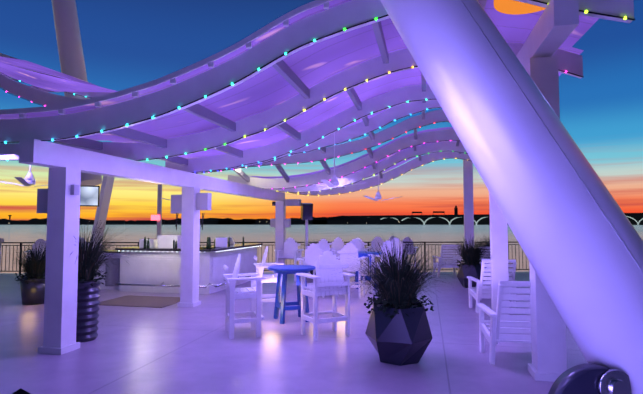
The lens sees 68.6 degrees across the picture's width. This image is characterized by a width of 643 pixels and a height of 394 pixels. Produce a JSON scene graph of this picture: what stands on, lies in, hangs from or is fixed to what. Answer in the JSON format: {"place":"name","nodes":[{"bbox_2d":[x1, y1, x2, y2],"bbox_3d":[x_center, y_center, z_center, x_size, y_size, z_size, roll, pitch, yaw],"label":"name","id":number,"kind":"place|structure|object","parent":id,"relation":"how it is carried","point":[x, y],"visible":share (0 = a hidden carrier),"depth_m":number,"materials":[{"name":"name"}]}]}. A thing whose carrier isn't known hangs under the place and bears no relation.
{"place":"outdoors","nodes":[
{"label":"outdoors","id":0,"kind":"place"},
{"bbox_2d":[0,238,3,267],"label":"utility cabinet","id":1,"kind":"object","parent":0,"point":[1,240],"visible":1,"depth_m":13.81,"materials":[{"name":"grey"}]},
{"bbox_2d":[13,388,30,393],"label":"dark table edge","id":2,"kind":"object","parent":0,"point":[20,391],"visible":1,"depth_m":0.86,"materials":[{"name":"black"}]},
{"bbox_2d":[51,0,101,185],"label":"slanted column","id":3,"kind":"structure","parent":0,"point":[69,44],"depth_m":16.86,"materials":[{"name":"paint"}]},
{"bbox_2d":[175,213,203,229],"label":"post cables","id":4,"kind":"object","parent":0,"point":[177,218],"visible":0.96,"depth_m":10.02,"materials":[{"name":"black rubber"}]},
{"bbox_2d":[0,272,586,393],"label":"floor","id":5,"kind":"structure","parent":0,"point":[173,349],"depth_m":6.29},
{"bbox_2d":[19,276,44,304],"bbox_3d":[-6.233,2.038,10.257,0.636,0.550,0.636,0,-3,-2],"label":"planter pot","id":6,"kind":"object","parent":5,"relation":"on","point":[32,292],"visible":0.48,"depth_m":10.03,"materials":[{"name":"grey"}]},
{"bbox_2d":[3,242,45,283],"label":"ornamental grass","id":7,"kind":"object","parent":6,"relation":"on","point":[36,269],"depth_m":10.10,"materials":[{"name":"green"}]},
{"bbox_2d":[24,239,45,276],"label":"tall chair","id":8,"kind":"object","parent":5,"relation":"on","point":[43,242],"visible":0.17,"depth_m":14.01,"materials":[{"name":"white wood"}]},
{"bbox_2d":[76,279,100,342],"bbox_3d":[-3.589,1.695,7.074,0.502,0.880,0.502,0,-3,-2],"label":"ribbed planter","id":9,"kind":"object","parent":5,"relation":"on","point":[88,308],"visible":0.67,"depth_m":6.92,"materials":[{"name":"grey ceramic"}]},
{"bbox_2d":[28,220,135,287],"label":"ornamental grass","id":10,"kind":"object","parent":9,"relation":"on","point":[89,261],"depth_m":7.02,"materials":[{"name":"grey"}]},
{"bbox_2d":[90,176,114,248],"bbox_3d":[-6.690,0.823,13.376,0.573,3.324,3.180,0,-3,-7],"label":"slanted column","id":11,"kind":"object","parent":5,"relation":"on","point":[105,197],"visible":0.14,"depth_m":14.55,"materials":[{"name":"paint"}]},
{"bbox_2d":[99,295,179,307],"bbox_3d":[-3.972,2.321,10.497,1.700,0.012,1.300,-1,-3,12],"label":"door mat","id":12,"kind":"object","parent":5,"relation":"on","point":[144,301],"depth_m":10.41,"materials":[{"name":"brown"}]},
{"bbox_2d":[19,139,285,354],"bbox_3d":[-2.551,0.961,11.159,0.360,2.800,10.843,-1,-3,12],"label":"pergola frame","id":13,"kind":"object","parent":5,"relation":"on","point":[67,165],"visible":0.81,"depth_m":6.55,"materials":[{"name":"white wood"}]},
{"bbox_2d":[94,235,256,293],"bbox_3d":[-4.311,1.761,13.185,4.662,1.430,3.351,0,-3,-2],"label":"bar counter","id":14,"kind":"object","parent":5,"relation":"on","point":[155,267],"visible":0.62,"depth_m":11.95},
{"bbox_2d":[87,243,262,252],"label":"bar countertop","id":15,"kind":"structure","parent":14,"relation":"attached to","point":[212,248],"depth_m":11.91,"materials":[{"name":"stone"}]},
{"bbox_2d":[105,258,250,287],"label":"bar base","id":16,"kind":"object","parent":14,"relation":"attached to","point":[112,277],"visible":0.67,"depth_m":12.38,"materials":[{"name":"silver metal"}]},
{"bbox_2d":[144,237,243,247],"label":"bottles","id":17,"kind":"object","parent":14,"relation":"on","point":[208,244],"visible":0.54,"depth_m":12.10,"materials":[{"name":"black glass"}]},
{"bbox_2d":[140,245,260,251],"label":"counter edge lights","id":18,"kind":"object","parent":14,"relation":"attached to","point":[216,251],"visible":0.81,"depth_m":11.82},
{"bbox_2d":[223,254,265,339],"bbox_3d":[-1.232,1.528,7.424,0.590,1.252,0.695,1,-3,-17],"label":"tall chair","id":19,"kind":"object","parent":5,"relation":"on","point":[252,292],"visible":1,"depth_m":7.20,"materials":[{"name":"white wood"}]},
{"bbox_2d":[0,242,529,273],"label":"pier railing","id":20,"kind":"object","parent":5,"relation":"on","point":[21,245],"visible":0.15,"depth_m":16.49,"materials":[{"name":"black metal"}]},
{"bbox_2d":[254,246,283,313],"bbox_3d":[-1.018,1.618,9.286,0.604,1.281,0.711,1,-3,-12],"label":"tall chair","id":21,"kind":"object","parent":5,"relation":"on","point":[270,278],"visible":0.5,"depth_m":9.04,"materials":[{"name":"white wood"}]},
{"bbox_2d":[274,237,303,282],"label":"tall chair","id":22,"kind":"object","parent":5,"relation":"on","point":[290,250],"visible":0.71,"depth_m":14.24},
{"bbox_2d":[268,265,315,323],"bbox_3d":[-0.538,1.738,8.482,0.865,0.955,0.865,1,-3,-19],"label":"pub table","id":23,"kind":"object","parent":5,"relation":"on","point":[282,272],"visible":0.98,"depth_m":8.32,"materials":[{"name":"blue"}]},
{"bbox_2d":[305,220,307,273],"bbox_3d":[-0.514,1.677,16.342,0.095,1.950,0.100,0,-3,-2],"label":"post","id":24,"kind":"object","parent":5,"relation":"on","point":[306,231],"visible":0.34,"depth_m":16.33,"materials":[{"name":"white metal"}]},
{"bbox_2d":[272,202,312,219],"bbox_3d":[-1.001,0.474,16.294,1.419,0.633,0.437,0,-3,-2],"label":"speaker cabinet","id":25,"kind":"object","parent":24,"relation":"on","point":[306,211],"visible":0.64,"depth_m":16.19,"materials":[{"name":"black plastic"}]},
{"bbox_2d":[297,243,323,297],"bbox_3d":[-0.204,1.742,11.245,0.695,1.252,0.591,0,-3,7],"label":"tall chair","id":26,"kind":"object","parent":5,"relation":"on","point":[313,251],"visible":0.38,"depth_m":11.37,"materials":[{"name":"white wood"}]},
{"bbox_2d":[0,0,633,194],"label":"curved canopy beams","id":27,"kind":"structure","parent":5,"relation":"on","point":[295,35],"depth_m":7.82,"materials":[{"name":"white wood"}]},
{"bbox_2d":[0,165,45,186],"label":"ceiling fan","id":28,"kind":"object","parent":27,"relation":"hanging from","point":[29,180],"visible":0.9,"depth_m":9.19},
{"bbox_2d":[80,185,99,206],"bbox_3d":[-5.874,-0.025,11.736,0.620,0.520,0.060,1,-3,-22],"label":"television frame","id":29,"kind":"object","parent":27,"relation":"attached to","point":[98,195],"visible":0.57,"depth_m":11.79,"materials":[{"name":"black"}]},
{"bbox_2d":[80,187,97,204],"bbox_3d":[-5.863,-0.027,11.701,0.560,0.460,0.010,1,-3,-22],"label":"television screen","id":30,"kind":"object","parent":29,"relation":"attached to","point":[88,195],"visible":0.64,"depth_m":11.72,"materials":[{"name":"grey glass"}]},
{"bbox_2d":[0,0,332,117],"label":"canopy edge cap","id":31,"kind":"object","parent":27,"relation":"attached to","point":[209,61],"visible":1,"depth_m":5.59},
{"bbox_2d":[37,185,300,226],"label":"post junction boxes","id":32,"kind":"object","parent":27,"relation":"attached to","point":[203,201],"visible":0.71,"depth_m":9.96,"materials":[{"name":"white metal"}]},
{"bbox_2d":[0,0,486,187],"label":"canopy rafters","id":33,"kind":"object","parent":27,"relation":"attached to","point":[282,68],"visible":0.29,"depth_m":7.61,"materials":[{"name":"white wood"}]},
{"bbox_2d":[0,0,598,177],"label":"canopy roof panels","id":34,"kind":"object","parent":27,"relation":"attached to","point":[272,87],"visible":0.21,"depth_m":7.19,"materials":[{"name":"white fabric"}]},
{"bbox_2d":[4,3,626,195],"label":"string lights","id":35,"kind":"object","parent":27,"relation":"hanging from","point":[586,11],"visible":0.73,"depth_m":7.64},
{"bbox_2d":[0,0,634,195],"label":"festoon cable","id":36,"kind":"object","parent":27,"relation":"attached to","point":[306,109],"visible":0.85,"depth_m":7.71,"materials":[{"name":"black rubber"}]},
{"bbox_2d":[313,132,365,187],"bbox_3d":[0.401,-0.961,10.350,1.182,1.496,1.273,0,-3,-2],"label":"ceiling fan","id":37,"kind":"object","parent":27,"relation":"attached to","point":[333,182],"visible":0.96,"depth_m":10.31},
{"bbox_2d":[364,170,401,200],"bbox_3d":[1.773,-0.497,14.080,1.225,1.216,1.251,0,-3,-2],"label":"ceiling fan","id":38,"kind":"object","parent":27,"relation":"hanging from","point":[378,195],"visible":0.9,"depth_m":13.92},
{"bbox_2d":[494,0,545,14],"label":"orange heater disc","id":39,"kind":"object","parent":27,"relation":"attached to","point":[512,7],"visible":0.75,"depth_m":5.28,"materials":[{"name":"orange metal"}]},
{"bbox_2d":[313,239,336,274],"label":"tall chair","id":40,"kind":"object","parent":5,"relation":"on","point":[323,245],"visible":0.38,"depth_m":14.71,"materials":[{"name":"white wood"}]},
{"bbox_2d":[296,251,354,340],"bbox_3d":[0.057,1.495,7.351,0.727,1.309,0.618,2,-4,-27],"label":"tall chair","id":41,"kind":"object","parent":5,"relation":"on","point":[328,280],"visible":1,"depth_m":7.23,"materials":[{"name":"white wood"}]},
{"bbox_2d":[329,237,348,272],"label":"tall chair","id":42,"kind":"object","parent":5,"relation":"on","point":[337,244],"visible":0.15,"depth_m":15.46,"materials":[{"name":"white wood"}]},
{"bbox_2d":[336,242,367,297],"bbox_3d":[0.698,1.728,11.266,0.711,1.281,0.604,-1,-3,18],"label":"tall chair","id":43,"kind":"object","parent":5,"relation":"on","point":[348,250],"visible":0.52,"depth_m":11.11,"materials":[{"name":"white wood"}]},
{"bbox_2d":[345,239,367,275],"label":"tall chair","id":44,"kind":"object","parent":5,"relation":"on","point":[357,243],"visible":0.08,"depth_m":14.73,"materials":[{"name":"white wood"}]},
{"bbox_2d":[352,238,369,275],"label":"tall chair","id":45,"kind":"object","parent":5,"relation":"on","point":[362,244],"visible":0.23,"depth_m":15.79,"materials":[{"name":"white wood"}]},
{"bbox_2d":[355,251,380,288],"bbox_3d":[1.190,1.976,12.735,0.865,0.955,0.865,0,-3,-2],"label":"pub table","id":46,"kind":"object","parent":5,"relation":"on","point":[361,253],"visible":0.21,"depth_m":12.50,"materials":[{"name":"blue"}]},
{"bbox_2d":[366,236,382,270],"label":"tall chair","id":47,"kind":"object","parent":5,"relation":"on","point":[375,240],"visible":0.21,"depth_m":16.53,"materials":[{"name":"white wood"}]},
{"bbox_2d":[368,240,401,292],"bbox_3d":[1.634,1.746,11.838,0.727,1.309,0.618,2,-4,-26],"label":"tall chair","id":48,"kind":"object","parent":5,"relation":"on","point":[388,243],"visible":0.27,"depth_m":11.75,"materials":[{"name":"white wood"}]},
{"bbox_2d":[365,301,431,365],"bbox_3d":[0.984,1.727,6.037,0.813,0.700,0.844,0,-3,-2],"label":"faceted planter","id":49,"kind":"object","parent":5,"relation":"on","point":[401,338],"visible":0.83,"depth_m":5.75,"materials":[{"name":"grey concrete"}]},
{"bbox_2d":[391,237,408,268],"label":"tall chair","id":50,"kind":"object","parent":5,"relation":"on","point":[398,242],"visible":0.23,"depth_m":15.19,"materials":[{"name":"white wood"}]},
{"bbox_2d":[402,237,417,270],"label":"tall chair","id":51,"kind":"object","parent":5,"relation":"on","point":[411,250],"visible":0.42,"depth_m":16.77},
{"bbox_2d":[432,245,461,276],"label":"lounge chair","id":52,"kind":"object","parent":5,"relation":"on","point":[446,263],"visible":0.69,"depth_m":15.26,"materials":[{"name":"white wood"}]},
{"bbox_2d":[457,263,485,287],"bbox_3d":[4.083,2.141,12.819,0.731,0.630,0.760,0,-3,-2],"label":"planter","id":53,"kind":"object","parent":5,"relation":"on","point":[464,272],"visible":0.54,"depth_m":12.57,"materials":[{"name":"grey"}]},
{"bbox_2d":[445,235,489,267],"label":"planter grass","id":54,"kind":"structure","parent":53,"relation":"in","point":[470,255],"depth_m":12.67,"materials":[{"name":"green"}]},
{"bbox_2d":[462,247,490,267],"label":"lounge chair","id":55,"kind":"object","parent":5,"relation":"on","point":[487,253],"visible":0.04,"depth_m":13.86,"materials":[{"name":"white wood"}]},
{"bbox_2d":[467,259,515,312],"bbox_3d":[3.391,1.739,9.342,0.770,1.061,0.941,0,-3,3],"label":"lounge chair","id":56,"kind":"object","parent":5,"relation":"on","point":[480,290],"visible":0.65,"depth_m":9.07,"materials":[{"name":"white wood"}]},
{"bbox_2d":[477,281,530,364],"bbox_3d":[2.473,1.551,5.985,0.770,1.061,0.941,0,-3,6],"label":"lounge chair","id":57,"kind":"object","parent":5,"relation":"on","point":[503,331],"visible":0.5,"depth_m":5.72,"materials":[{"name":"white wood"}]},
{"bbox_2d":[380,0,642,393],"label":"slanted column","id":58,"kind":"structure","parent":5,"relation":"on","point":[577,236],"depth_m":3.69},
{"bbox_2d":[548,363,610,393],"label":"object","id":59,"kind":"object","parent":58,"relation":"attached to","point":[581,378],"visible":0.62,"depth_m":3.20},
{"bbox_2d":[597,369,631,393],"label":"wheel leg pin","id":60,"kind":"object","parent":59,"relation":"in","point":[613,381],"visible":0.85,"depth_m":3.16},
{"bbox_2d":[463,0,578,381],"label":"column","id":61,"kind":"structure","parent":5,"relation":"on","point":[556,25],"depth_m":5.36,"materials":[{"name":"white paint"}]},
{"bbox_2d":[0,225,642,272],"bbox_3d":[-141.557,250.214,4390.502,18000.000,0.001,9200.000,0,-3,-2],"label":"water","id":62,"kind":"structure","parent":0,"point":[266,233],"depth_m":200.04,"materials":[{"name":"grey liquid"}]},
{"bbox_2d":[157,184,161,238],"bbox_3d":[-6.071,1.122,17.614,0.130,3.200,0.130,0,-3,-2],"label":"pole","id":63,"kind":"object","parent":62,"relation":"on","point":[159,207],"visible":0.64,"depth_m":17.60,"materials":[{"name":"grey metal"}]},
{"bbox_2d":[151,215,159,219],"bbox_3d":[-6.188,0.768,17.549,0.320,0.200,0.050,0,-3,-2],"label":"exit sign","id":64,"kind":"object","parent":63,"relation":"attached to","point":[155,217],"visible":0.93,"depth_m":17.52,"materials":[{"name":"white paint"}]},
{"bbox_2d":[0,215,418,224],"bbox_3d":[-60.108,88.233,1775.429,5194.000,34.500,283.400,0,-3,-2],"label":"shore treeline","id":65,"kind":"object","parent":62,"relation":"on","point":[343,220],"visible":0.5,"depth_m":1641.82,"materials":[{"name":"black plant"}]},
{"bbox_2d":[350,206,642,224],"bbox_3d":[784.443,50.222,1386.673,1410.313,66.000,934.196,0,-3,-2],"label":"bridge deck","id":66,"kind":"structure","parent":62,"relation":"on","point":[637,217],"depth_m":1605.87,"materials":[{"name":"black"}]},
{"bbox_2d":[381,216,642,224],"bbox_3d":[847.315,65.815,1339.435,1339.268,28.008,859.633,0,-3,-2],"label":"bridge arch ribs","id":67,"kind":"object","parent":62,"relation":"on","point":[424,222],"visible":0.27,"depth_m":1583.83,"materials":[{"name":"white metal"}]},
{"bbox_2d":[0,0,642,220],"label":"sky","id":68,"kind":"structure","parent":0,"point":[126,44],"materials":[{"name":"blue"}]},
{"bbox_2d":[338,233,457,317],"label":"ornamental grass","id":69,"kind":"object","parent":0,"point":[399,287],"depth_m":5.87,"materials":[{"name":"green plant"}]},
{"bbox_3d":[5.342,2.249,14.748,0.731,0.630,0.760,0,-3,-2],"label":"planter","id":70,"kind":"object","parent":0,"visible":0},
{"bbox_2d":[475,234,514,257],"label":"planter grass","id":71,"kind":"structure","parent":70,"relation":"on","point":[487,244],"depth_m":14.69,"materials":[{"name":"green"}]}
]}

